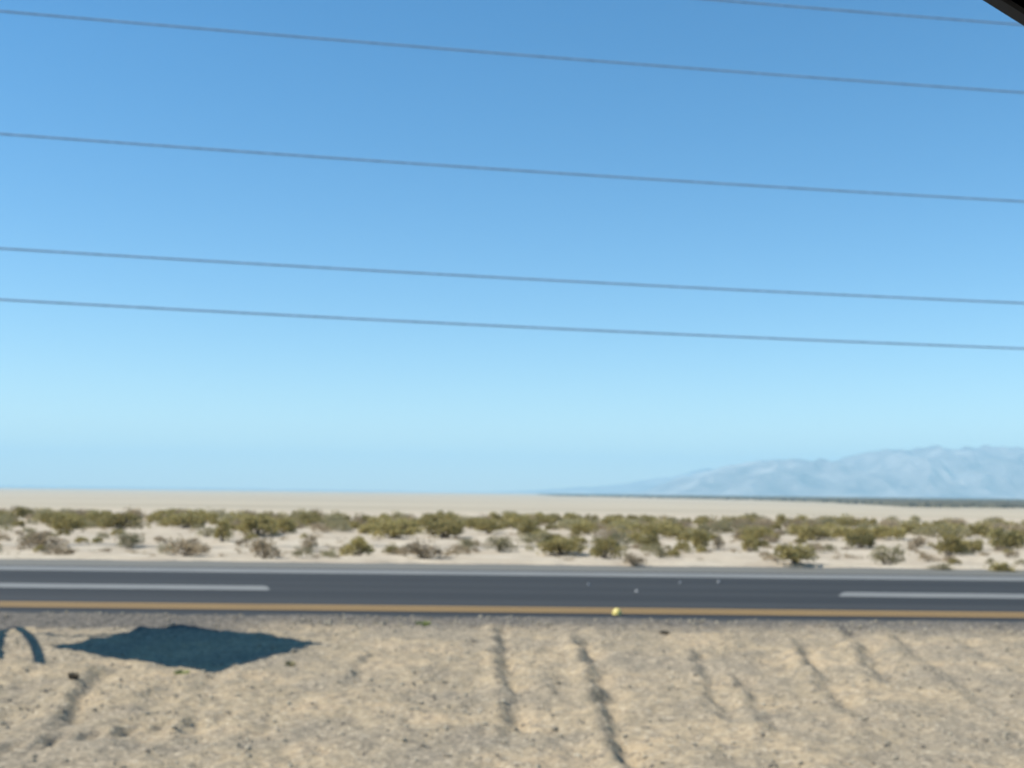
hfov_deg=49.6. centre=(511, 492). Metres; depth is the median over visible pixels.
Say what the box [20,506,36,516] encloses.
sage shrub
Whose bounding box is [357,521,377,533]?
olive shrub
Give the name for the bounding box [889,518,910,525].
sage shrub
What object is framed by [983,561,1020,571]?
olive shrub
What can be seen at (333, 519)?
sage shrub
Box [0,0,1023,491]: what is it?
sky
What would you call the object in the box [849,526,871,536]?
olive shrub
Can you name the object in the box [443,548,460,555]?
dry shrub
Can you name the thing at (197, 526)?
sage shrub
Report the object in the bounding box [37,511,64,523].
olive shrub
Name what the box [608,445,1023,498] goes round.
mountains
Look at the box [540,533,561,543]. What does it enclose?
olive shrub
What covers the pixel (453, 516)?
olive shrub
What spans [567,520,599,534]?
olive shrub
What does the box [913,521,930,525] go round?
olive shrub
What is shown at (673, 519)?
sage shrub
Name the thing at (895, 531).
olive shrub
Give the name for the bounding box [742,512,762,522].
olive shrub
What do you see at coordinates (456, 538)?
dry grass
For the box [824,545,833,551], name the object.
sage shrub
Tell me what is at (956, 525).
olive shrub
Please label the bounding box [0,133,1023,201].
overhead wire
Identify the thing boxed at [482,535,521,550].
sage shrub
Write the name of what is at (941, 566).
sage shrub
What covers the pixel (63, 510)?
sage shrub
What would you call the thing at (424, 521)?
olive shrub
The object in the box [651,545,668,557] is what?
sage shrub
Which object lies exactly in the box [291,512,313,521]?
sage shrub
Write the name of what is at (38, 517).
sage shrub
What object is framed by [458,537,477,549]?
sage shrub
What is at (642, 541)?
olive shrub
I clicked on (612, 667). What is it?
ground
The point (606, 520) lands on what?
olive shrub
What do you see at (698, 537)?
olive shrub
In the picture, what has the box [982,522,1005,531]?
dry shrub
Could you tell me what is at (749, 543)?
olive shrub
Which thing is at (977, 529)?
olive shrub
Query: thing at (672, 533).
olive shrub
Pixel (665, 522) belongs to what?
olive shrub
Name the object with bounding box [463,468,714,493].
hills
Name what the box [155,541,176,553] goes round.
sage shrub
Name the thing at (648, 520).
olive shrub
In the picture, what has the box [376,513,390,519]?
olive shrub
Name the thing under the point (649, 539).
olive shrub
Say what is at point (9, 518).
sage shrub
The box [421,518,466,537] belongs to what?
olive shrub
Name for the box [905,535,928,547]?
dry shrub
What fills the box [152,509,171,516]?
olive shrub
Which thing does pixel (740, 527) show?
sage shrub
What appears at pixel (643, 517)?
olive shrub
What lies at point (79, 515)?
olive shrub
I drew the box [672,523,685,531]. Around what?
olive shrub
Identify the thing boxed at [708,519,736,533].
sage shrub
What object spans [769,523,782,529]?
olive shrub
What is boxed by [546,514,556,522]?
olive shrub
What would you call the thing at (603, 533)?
dry shrub
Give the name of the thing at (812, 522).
dry shrub
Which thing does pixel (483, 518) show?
olive shrub
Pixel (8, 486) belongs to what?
hills
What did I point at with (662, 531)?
olive shrub
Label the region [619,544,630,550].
sage shrub
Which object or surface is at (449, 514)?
olive shrub
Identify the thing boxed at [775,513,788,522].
olive shrub
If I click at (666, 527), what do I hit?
olive shrub
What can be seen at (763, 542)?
olive shrub
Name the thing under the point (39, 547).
olive shrub
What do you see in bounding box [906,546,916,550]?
dry shrub
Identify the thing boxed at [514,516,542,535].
olive shrub
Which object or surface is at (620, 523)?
olive shrub
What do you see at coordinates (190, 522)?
olive shrub
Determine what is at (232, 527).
olive shrub
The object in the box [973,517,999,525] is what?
sage shrub
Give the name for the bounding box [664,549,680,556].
olive shrub
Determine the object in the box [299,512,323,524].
olive shrub
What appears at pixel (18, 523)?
olive shrub
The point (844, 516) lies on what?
olive shrub
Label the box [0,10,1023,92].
overhead wire
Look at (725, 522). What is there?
sage shrub
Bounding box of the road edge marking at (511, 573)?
[0,566,1023,580]
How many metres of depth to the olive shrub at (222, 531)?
35.45 m
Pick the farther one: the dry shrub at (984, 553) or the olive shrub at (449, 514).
the olive shrub at (449, 514)
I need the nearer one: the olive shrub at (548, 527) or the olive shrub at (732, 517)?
the olive shrub at (548, 527)
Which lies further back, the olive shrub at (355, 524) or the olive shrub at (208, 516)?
the olive shrub at (208, 516)
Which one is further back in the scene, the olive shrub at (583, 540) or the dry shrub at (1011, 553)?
the olive shrub at (583, 540)
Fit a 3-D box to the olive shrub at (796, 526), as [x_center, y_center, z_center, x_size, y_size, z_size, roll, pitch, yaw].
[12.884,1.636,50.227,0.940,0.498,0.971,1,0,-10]
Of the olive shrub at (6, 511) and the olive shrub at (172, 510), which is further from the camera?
the olive shrub at (172, 510)
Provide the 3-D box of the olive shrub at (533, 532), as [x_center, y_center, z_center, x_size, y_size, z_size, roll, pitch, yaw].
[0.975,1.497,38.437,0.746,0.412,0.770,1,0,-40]
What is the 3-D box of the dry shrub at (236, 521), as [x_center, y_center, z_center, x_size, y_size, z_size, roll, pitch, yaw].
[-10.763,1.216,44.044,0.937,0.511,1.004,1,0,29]
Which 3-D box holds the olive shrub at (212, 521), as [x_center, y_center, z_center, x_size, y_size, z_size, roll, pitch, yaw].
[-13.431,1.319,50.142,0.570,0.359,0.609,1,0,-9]
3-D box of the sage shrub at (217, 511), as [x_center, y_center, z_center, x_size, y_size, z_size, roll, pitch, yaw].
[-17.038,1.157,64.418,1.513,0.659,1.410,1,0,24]
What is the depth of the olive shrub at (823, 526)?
50.07 m
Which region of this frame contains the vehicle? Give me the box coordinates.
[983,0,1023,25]
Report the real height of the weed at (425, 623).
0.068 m
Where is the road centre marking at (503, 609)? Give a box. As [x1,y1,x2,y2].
[0,601,1023,617]
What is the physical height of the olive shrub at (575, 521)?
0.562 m
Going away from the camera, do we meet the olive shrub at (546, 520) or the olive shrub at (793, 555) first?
the olive shrub at (793, 555)
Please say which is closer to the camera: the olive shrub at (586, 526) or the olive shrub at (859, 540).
the olive shrub at (859, 540)
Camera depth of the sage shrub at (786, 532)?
45.79 m
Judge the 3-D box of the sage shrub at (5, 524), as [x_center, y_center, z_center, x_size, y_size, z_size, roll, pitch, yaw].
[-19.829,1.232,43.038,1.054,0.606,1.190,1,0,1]
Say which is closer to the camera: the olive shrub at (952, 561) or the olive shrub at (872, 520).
the olive shrub at (952, 561)
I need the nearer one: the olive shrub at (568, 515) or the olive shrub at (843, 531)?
the olive shrub at (843, 531)
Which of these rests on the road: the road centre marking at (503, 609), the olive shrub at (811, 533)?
the road centre marking at (503, 609)
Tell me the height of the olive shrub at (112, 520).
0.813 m
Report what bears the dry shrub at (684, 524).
on the ground at (612, 667)
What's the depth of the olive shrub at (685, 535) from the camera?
39.27 m
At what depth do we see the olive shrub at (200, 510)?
56.82 m
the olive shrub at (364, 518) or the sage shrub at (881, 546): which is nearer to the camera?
the sage shrub at (881, 546)
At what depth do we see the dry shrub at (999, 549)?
34.82 m
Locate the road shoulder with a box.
[0,559,1023,575]
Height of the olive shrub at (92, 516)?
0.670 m
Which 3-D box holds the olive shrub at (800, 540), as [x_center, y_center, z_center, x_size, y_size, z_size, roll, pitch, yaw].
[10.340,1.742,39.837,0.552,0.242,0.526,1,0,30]
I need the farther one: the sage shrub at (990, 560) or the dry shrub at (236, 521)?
the dry shrub at (236, 521)
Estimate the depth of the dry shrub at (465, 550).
29.82 m
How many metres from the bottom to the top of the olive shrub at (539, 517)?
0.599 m
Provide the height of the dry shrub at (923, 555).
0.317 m
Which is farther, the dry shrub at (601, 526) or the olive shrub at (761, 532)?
the dry shrub at (601, 526)
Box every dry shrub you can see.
[0,533,13,540]
[15,527,69,549]
[24,512,33,518]
[42,541,81,554]
[67,509,89,515]
[101,548,111,551]
[121,505,145,516]
[154,536,167,542]
[162,534,211,555]
[184,535,200,543]
[189,545,211,554]
[230,519,242,527]
[234,536,247,545]
[246,535,284,558]
[267,513,287,519]
[292,521,304,528]
[299,533,318,549]
[309,521,331,532]
[346,514,366,525]
[392,544,406,554]
[395,514,416,520]
[400,539,450,558]
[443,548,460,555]
[447,544,461,550]
[459,545,472,554]
[471,540,481,546]
[592,527,621,542]
[595,523,607,530]
[622,529,641,537]
[623,551,647,565]
[677,518,693,527]
[700,518,725,531]
[711,532,724,548]
[731,517,752,526]
[731,531,742,541]
[749,517,772,528]
[753,516,772,526]
[756,550,771,556]
[761,552,779,560]
[763,535,778,542]
[773,528,785,535]
[781,516,803,527]
[804,519,823,526]
[808,540,825,551]
[879,518,899,525]
[879,522,900,528]
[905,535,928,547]
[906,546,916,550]
[919,552,935,561]
[947,517,967,524]
[979,550,988,555]
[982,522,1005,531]
[990,522,1007,530]
[993,545,1007,551]
[1003,523,1023,532]
[1003,549,1019,557]
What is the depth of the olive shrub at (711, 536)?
39.04 m
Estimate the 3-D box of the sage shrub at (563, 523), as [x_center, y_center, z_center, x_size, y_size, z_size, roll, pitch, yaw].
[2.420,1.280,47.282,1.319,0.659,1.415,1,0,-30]
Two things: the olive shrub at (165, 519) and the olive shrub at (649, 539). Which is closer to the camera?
the olive shrub at (649, 539)
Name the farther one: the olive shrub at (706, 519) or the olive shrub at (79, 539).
the olive shrub at (706, 519)
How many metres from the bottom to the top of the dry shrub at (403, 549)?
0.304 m
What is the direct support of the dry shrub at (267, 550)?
on the ground at (612, 667)
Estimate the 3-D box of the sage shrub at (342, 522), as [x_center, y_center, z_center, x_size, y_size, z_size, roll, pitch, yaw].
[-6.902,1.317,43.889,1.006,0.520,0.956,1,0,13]
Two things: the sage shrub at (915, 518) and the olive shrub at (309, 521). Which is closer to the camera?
the olive shrub at (309, 521)
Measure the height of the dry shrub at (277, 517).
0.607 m
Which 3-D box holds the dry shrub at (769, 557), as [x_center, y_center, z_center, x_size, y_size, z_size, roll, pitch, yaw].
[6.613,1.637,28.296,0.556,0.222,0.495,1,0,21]
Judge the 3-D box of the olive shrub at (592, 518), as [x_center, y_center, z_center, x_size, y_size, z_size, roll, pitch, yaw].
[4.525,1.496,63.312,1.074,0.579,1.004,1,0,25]
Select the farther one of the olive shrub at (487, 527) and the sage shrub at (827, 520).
the sage shrub at (827, 520)
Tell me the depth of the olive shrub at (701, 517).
62.11 m
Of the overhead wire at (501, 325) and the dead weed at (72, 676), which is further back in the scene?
the overhead wire at (501, 325)
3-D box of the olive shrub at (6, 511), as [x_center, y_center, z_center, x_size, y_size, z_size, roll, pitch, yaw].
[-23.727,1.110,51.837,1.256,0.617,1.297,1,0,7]
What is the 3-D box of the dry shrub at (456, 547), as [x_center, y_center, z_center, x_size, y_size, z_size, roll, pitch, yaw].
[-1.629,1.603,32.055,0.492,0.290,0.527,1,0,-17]
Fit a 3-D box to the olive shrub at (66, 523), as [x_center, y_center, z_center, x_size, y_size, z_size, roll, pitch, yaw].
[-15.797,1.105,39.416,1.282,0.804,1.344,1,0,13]
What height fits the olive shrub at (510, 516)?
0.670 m
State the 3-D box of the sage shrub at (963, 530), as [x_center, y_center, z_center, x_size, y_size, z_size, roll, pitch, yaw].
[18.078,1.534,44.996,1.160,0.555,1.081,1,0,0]
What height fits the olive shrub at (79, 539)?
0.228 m
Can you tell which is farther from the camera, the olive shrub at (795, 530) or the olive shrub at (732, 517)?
the olive shrub at (732, 517)
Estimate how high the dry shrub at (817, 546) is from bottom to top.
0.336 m
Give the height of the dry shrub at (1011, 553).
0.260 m
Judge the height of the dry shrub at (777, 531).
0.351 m
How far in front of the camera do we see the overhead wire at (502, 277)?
33.91 m
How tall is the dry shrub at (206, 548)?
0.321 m
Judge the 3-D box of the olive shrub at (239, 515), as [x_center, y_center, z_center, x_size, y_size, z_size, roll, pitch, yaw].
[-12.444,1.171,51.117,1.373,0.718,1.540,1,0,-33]
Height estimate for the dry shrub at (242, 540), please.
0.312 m
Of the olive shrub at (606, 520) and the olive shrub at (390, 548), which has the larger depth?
the olive shrub at (606, 520)
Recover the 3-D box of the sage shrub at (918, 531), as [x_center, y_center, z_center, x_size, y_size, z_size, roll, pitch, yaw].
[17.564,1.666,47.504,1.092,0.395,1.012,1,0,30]
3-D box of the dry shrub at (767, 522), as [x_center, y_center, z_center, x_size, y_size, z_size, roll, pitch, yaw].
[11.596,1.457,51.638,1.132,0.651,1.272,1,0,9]
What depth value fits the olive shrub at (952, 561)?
28.65 m
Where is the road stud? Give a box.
[612,608,621,614]
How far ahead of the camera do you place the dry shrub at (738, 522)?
56.04 m
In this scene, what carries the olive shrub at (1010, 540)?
on the ground at (612, 667)
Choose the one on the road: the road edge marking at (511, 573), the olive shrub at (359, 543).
the road edge marking at (511, 573)
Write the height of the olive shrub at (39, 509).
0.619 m
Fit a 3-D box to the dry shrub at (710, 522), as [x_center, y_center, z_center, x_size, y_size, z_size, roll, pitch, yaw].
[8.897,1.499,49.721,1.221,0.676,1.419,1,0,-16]
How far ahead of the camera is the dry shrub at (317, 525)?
43.13 m
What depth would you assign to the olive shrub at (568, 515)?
59.62 m
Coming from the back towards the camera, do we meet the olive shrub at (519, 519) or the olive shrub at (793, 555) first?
the olive shrub at (519, 519)
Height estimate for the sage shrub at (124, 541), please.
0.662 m
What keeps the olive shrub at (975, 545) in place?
on the ground at (612, 667)
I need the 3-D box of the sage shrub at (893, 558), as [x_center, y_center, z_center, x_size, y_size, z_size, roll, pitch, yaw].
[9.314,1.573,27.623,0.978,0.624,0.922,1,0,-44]
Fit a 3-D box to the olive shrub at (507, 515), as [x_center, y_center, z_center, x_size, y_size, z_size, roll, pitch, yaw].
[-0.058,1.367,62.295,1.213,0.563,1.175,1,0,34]
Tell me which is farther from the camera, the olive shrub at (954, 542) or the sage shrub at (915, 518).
the sage shrub at (915, 518)
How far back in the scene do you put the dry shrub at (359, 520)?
49.27 m
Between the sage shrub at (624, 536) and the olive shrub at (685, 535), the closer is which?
the sage shrub at (624, 536)
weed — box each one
[67,672,79,679]
[174,669,188,674]
[284,660,295,666]
[415,620,431,625]
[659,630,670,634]
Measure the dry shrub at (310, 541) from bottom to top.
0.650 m
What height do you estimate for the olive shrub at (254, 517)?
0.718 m
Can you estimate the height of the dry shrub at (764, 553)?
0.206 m
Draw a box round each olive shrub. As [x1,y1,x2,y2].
[0,510,18,519]
[10,520,24,526]
[12,506,34,517]
[32,544,46,551]
[34,507,55,513]
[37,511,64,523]
[50,512,91,532]
[56,529,70,535]
[69,513,86,521]
[73,536,89,543]
[85,512,111,526]
[90,510,111,516]
[91,537,103,543]
[98,511,151,529]
[111,529,124,535]
[146,513,163,522]
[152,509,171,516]
[159,514,176,526]
[163,509,206,527]
[166,508,183,513]
[185,509,206,514]
[198,512,216,521]
[209,518,219,524]
[213,517,233,541]
[229,523,237,530]
[231,510,256,517]
[235,513,279,534]
[236,512,271,528]
[246,532,257,537]
[262,511,274,515]
[265,514,278,525]
[274,511,298,533]
[289,515,305,525]
[291,508,304,516]
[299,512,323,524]
[305,517,320,525]
[334,514,351,520]
[339,535,375,555]
[348,513,373,523]
[348,521,363,528]
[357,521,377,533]
[364,518,424,538]
[366,515,392,527]
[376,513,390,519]
[380,542,399,553]
[389,516,417,524]
[415,518,433,526]
[421,512,439,519]
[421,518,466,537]
[427,513,448,522]
[435,510,454,515]
[443,513,459,520]
[447,515,460,520]
[461,515,481,527]
[471,518,503,533]
[473,516,485,525]
[488,512,503,521]
[498,520,515,529]
[503,512,519,519]
[505,513,528,521]
[508,515,537,526]
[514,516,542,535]
[525,512,544,521]
[531,530,548,538]
[536,535,587,555]
[540,515,554,523]
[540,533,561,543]
[544,522,558,529]
[545,513,563,520]
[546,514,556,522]
[563,512,584,519]
[564,517,584,528]
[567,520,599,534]
[569,528,581,535]
[570,535,588,544]
[583,514,600,521]
[589,536,627,558]
[597,516,619,524]
[605,514,623,519]
[606,518,630,530]
[613,518,641,525]
[624,529,644,540]
[625,514,639,520]
[628,522,663,535]
[632,533,646,545]
[636,514,657,519]
[643,532,659,551]
[645,518,655,523]
[652,519,680,533]
[653,519,673,525]
[653,525,666,534]
[662,529,681,537]
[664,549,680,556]
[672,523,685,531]
[673,541,693,552]
[674,531,692,541]
[691,526,711,549]
[692,515,706,524]
[695,515,719,525]
[695,546,705,552]
[709,533,722,540]
[719,515,736,521]
[737,515,754,522]
[737,525,778,539]
[741,533,758,551]
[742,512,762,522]
[756,539,769,547]
[768,542,822,563]
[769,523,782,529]
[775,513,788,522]
[785,523,804,531]
[789,528,800,535]
[793,514,810,525]
[793,537,806,543]
[795,523,838,540]
[814,522,837,528]
[820,515,836,518]
[828,526,857,538]
[836,518,861,526]
[838,513,854,519]
[842,532,877,547]
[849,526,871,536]
[860,517,877,525]
[871,525,908,539]
[898,522,919,534]
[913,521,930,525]
[923,523,945,535]
[930,519,946,526]
[932,525,969,555]
[939,521,964,534]
[947,558,961,564]
[960,522,995,537]
[962,538,983,552]
[983,527,1023,548]
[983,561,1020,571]
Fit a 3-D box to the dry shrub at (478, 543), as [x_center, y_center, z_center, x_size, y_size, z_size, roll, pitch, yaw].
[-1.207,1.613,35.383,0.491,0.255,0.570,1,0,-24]
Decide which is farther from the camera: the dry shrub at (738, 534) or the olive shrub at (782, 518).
the olive shrub at (782, 518)
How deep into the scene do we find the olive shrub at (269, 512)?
64.48 m
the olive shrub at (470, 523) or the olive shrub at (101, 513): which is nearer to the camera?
the olive shrub at (470, 523)
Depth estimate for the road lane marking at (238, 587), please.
19.46 m
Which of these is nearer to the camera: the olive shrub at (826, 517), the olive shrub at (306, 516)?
the olive shrub at (306, 516)
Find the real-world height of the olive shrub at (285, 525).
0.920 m
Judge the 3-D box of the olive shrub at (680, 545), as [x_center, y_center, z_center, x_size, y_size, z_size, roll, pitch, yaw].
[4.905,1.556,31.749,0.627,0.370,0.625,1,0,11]
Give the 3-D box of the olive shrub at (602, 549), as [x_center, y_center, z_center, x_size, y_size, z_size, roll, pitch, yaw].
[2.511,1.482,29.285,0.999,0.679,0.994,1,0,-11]
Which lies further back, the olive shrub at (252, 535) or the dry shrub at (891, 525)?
the dry shrub at (891, 525)
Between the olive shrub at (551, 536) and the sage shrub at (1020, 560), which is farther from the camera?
the olive shrub at (551, 536)
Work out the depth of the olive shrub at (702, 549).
31.35 m
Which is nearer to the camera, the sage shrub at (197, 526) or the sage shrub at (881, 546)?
the sage shrub at (881, 546)
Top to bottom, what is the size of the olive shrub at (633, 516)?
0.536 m
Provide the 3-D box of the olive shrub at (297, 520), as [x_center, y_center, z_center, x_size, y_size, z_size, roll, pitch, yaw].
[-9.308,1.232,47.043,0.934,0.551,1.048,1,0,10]
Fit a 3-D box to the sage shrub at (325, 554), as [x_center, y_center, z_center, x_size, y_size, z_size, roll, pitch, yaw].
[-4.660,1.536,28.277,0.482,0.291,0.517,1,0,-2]
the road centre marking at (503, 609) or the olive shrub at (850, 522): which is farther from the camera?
the olive shrub at (850, 522)
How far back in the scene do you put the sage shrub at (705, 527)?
42.96 m
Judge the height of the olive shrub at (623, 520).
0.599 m
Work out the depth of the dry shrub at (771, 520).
57.92 m
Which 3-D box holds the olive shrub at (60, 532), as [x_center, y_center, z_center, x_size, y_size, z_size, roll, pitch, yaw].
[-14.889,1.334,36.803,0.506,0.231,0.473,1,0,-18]
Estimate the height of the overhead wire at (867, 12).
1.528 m
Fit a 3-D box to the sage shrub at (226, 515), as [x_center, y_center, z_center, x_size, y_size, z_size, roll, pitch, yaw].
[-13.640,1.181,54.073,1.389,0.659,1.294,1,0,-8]
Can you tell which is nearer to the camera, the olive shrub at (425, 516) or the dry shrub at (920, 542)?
the dry shrub at (920, 542)
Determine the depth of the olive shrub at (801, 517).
60.72 m
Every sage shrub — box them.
[0,513,18,523]
[0,516,14,530]
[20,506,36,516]
[26,519,38,524]
[32,508,55,520]
[57,508,73,512]
[80,518,97,528]
[96,532,109,538]
[114,527,144,547]
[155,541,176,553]
[191,523,203,529]
[195,526,215,536]
[205,507,227,516]
[217,512,242,519]
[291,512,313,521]
[291,544,315,556]
[320,547,338,557]
[321,513,343,523]
[323,516,349,529]
[326,519,351,530]
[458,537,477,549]
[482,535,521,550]
[516,529,548,545]
[524,545,534,550]
[553,515,583,529]
[603,531,635,545]
[613,523,629,530]
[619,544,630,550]
[639,542,659,553]
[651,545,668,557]
[663,516,678,523]
[687,523,714,537]
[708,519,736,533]
[720,517,738,527]
[736,522,766,531]
[780,529,792,535]
[816,517,835,525]
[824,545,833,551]
[857,522,880,531]
[867,544,909,564]
[874,544,888,550]
[879,516,898,523]
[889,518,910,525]
[909,515,929,524]
[912,527,930,535]
[920,523,957,536]
[927,563,954,569]
[944,523,971,535]
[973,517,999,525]
[984,558,993,563]
[1014,559,1023,564]
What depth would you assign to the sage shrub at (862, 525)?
49.95 m
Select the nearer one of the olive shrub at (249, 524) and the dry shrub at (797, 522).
the olive shrub at (249, 524)
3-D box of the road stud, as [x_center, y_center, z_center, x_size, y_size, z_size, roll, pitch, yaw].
[1.497,1.695,15.820,0.136,0.091,0.136,1,0,0]
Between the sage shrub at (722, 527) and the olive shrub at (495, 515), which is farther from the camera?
the olive shrub at (495, 515)
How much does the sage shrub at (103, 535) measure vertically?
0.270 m
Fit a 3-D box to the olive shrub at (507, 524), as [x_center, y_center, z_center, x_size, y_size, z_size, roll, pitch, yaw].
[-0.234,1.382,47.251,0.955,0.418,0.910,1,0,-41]
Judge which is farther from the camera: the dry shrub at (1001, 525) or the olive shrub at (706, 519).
the olive shrub at (706, 519)
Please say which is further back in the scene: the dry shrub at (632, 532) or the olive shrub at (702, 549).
the dry shrub at (632, 532)
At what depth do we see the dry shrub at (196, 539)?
34.08 m
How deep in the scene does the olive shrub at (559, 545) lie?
30.48 m
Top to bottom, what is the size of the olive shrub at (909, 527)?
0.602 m
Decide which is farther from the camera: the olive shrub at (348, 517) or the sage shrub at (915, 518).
the sage shrub at (915, 518)
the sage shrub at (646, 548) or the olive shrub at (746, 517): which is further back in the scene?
the olive shrub at (746, 517)
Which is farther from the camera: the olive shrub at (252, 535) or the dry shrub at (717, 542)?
the olive shrub at (252, 535)
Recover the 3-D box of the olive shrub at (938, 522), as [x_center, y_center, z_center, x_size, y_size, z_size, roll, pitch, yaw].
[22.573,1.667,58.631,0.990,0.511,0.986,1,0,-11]
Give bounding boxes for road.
[0,565,1023,621]
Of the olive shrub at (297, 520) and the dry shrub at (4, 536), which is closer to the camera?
the dry shrub at (4, 536)
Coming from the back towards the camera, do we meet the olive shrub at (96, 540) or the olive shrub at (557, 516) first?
the olive shrub at (557, 516)
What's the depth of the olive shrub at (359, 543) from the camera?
30.54 m
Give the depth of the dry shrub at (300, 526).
45.34 m
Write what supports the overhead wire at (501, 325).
attached to the utility pole
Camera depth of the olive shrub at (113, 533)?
38.00 m
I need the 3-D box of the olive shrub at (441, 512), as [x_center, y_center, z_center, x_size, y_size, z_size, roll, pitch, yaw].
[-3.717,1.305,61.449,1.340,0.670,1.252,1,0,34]
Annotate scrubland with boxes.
[538,493,1023,507]
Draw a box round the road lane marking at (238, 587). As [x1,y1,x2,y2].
[0,583,1023,598]
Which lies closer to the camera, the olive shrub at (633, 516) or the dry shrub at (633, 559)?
the dry shrub at (633, 559)
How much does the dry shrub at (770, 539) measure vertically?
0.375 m
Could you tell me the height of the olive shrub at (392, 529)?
0.804 m
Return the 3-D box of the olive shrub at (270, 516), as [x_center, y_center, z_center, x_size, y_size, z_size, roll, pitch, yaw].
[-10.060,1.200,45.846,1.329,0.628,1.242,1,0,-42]
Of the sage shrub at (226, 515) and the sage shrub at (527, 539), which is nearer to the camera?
the sage shrub at (527, 539)
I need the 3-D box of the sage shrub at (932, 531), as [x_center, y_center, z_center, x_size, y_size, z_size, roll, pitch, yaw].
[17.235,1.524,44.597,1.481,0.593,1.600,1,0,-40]
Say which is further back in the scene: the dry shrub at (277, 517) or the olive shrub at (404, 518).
the dry shrub at (277, 517)
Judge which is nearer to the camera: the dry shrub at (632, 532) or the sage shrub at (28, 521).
the dry shrub at (632, 532)
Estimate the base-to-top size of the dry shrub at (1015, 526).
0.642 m
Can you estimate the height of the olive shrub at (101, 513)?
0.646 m
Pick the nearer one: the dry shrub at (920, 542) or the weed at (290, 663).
the weed at (290, 663)
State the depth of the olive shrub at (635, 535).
38.90 m
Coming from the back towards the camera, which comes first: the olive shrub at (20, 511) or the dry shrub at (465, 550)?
the olive shrub at (20, 511)
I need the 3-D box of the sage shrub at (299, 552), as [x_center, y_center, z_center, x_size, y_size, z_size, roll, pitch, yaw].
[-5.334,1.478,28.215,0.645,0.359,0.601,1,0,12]
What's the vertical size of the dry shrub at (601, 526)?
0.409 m
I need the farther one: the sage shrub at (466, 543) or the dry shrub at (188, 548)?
the sage shrub at (466, 543)
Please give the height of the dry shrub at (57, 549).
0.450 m
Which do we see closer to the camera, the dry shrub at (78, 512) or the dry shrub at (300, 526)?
the dry shrub at (300, 526)
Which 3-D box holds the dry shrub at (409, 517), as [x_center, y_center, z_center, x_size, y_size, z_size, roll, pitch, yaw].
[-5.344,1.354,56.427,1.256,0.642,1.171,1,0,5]
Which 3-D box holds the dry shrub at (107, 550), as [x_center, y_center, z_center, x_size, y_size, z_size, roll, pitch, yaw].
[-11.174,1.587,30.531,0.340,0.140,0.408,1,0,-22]
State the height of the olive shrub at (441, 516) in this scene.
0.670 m
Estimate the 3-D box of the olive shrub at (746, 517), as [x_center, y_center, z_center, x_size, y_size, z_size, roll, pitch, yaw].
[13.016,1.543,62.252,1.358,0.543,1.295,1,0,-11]
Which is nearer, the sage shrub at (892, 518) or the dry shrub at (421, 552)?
the dry shrub at (421, 552)
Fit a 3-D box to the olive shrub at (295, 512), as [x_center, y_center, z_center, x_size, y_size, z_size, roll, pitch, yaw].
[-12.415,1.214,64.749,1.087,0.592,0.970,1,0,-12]
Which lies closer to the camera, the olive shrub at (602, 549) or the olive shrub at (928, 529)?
the olive shrub at (602, 549)
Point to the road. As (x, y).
(541, 591)
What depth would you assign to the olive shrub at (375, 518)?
47.70 m
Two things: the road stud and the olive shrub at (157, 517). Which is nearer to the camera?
the road stud
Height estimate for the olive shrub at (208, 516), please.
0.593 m
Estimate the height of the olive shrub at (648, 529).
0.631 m
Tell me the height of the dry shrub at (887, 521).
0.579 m
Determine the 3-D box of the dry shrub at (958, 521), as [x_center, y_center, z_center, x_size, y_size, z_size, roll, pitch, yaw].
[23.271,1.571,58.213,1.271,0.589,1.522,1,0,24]
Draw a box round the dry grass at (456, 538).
[0,517,1017,565]
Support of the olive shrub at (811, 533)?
on the ground at (612, 667)
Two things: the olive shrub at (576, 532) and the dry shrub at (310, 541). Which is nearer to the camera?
the dry shrub at (310, 541)
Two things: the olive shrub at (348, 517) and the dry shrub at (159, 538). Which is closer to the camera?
the dry shrub at (159, 538)
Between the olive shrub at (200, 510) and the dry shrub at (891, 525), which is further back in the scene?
the olive shrub at (200, 510)
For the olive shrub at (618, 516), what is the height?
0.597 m
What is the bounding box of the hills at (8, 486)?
[0,485,429,491]
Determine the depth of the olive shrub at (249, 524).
39.55 m
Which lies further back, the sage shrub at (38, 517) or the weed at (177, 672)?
the sage shrub at (38, 517)
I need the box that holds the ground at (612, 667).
[0,487,1023,767]
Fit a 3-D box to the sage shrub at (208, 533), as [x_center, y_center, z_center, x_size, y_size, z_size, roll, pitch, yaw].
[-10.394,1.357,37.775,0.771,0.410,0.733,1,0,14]
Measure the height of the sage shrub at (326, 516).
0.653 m
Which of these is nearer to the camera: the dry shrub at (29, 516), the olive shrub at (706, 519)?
the dry shrub at (29, 516)
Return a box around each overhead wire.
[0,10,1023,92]
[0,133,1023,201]
[0,247,1023,303]
[0,299,1023,348]
[711,0,1022,25]
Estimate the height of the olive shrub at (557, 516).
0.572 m
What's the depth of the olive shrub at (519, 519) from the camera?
49.44 m
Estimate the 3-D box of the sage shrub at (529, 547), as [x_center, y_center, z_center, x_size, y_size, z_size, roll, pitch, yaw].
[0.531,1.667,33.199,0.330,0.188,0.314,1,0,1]
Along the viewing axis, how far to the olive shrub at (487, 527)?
43.24 m
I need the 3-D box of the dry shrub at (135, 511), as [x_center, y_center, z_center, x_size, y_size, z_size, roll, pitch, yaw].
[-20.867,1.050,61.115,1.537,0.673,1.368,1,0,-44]
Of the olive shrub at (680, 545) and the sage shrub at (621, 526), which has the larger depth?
the sage shrub at (621, 526)
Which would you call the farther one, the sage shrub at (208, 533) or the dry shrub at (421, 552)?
the sage shrub at (208, 533)

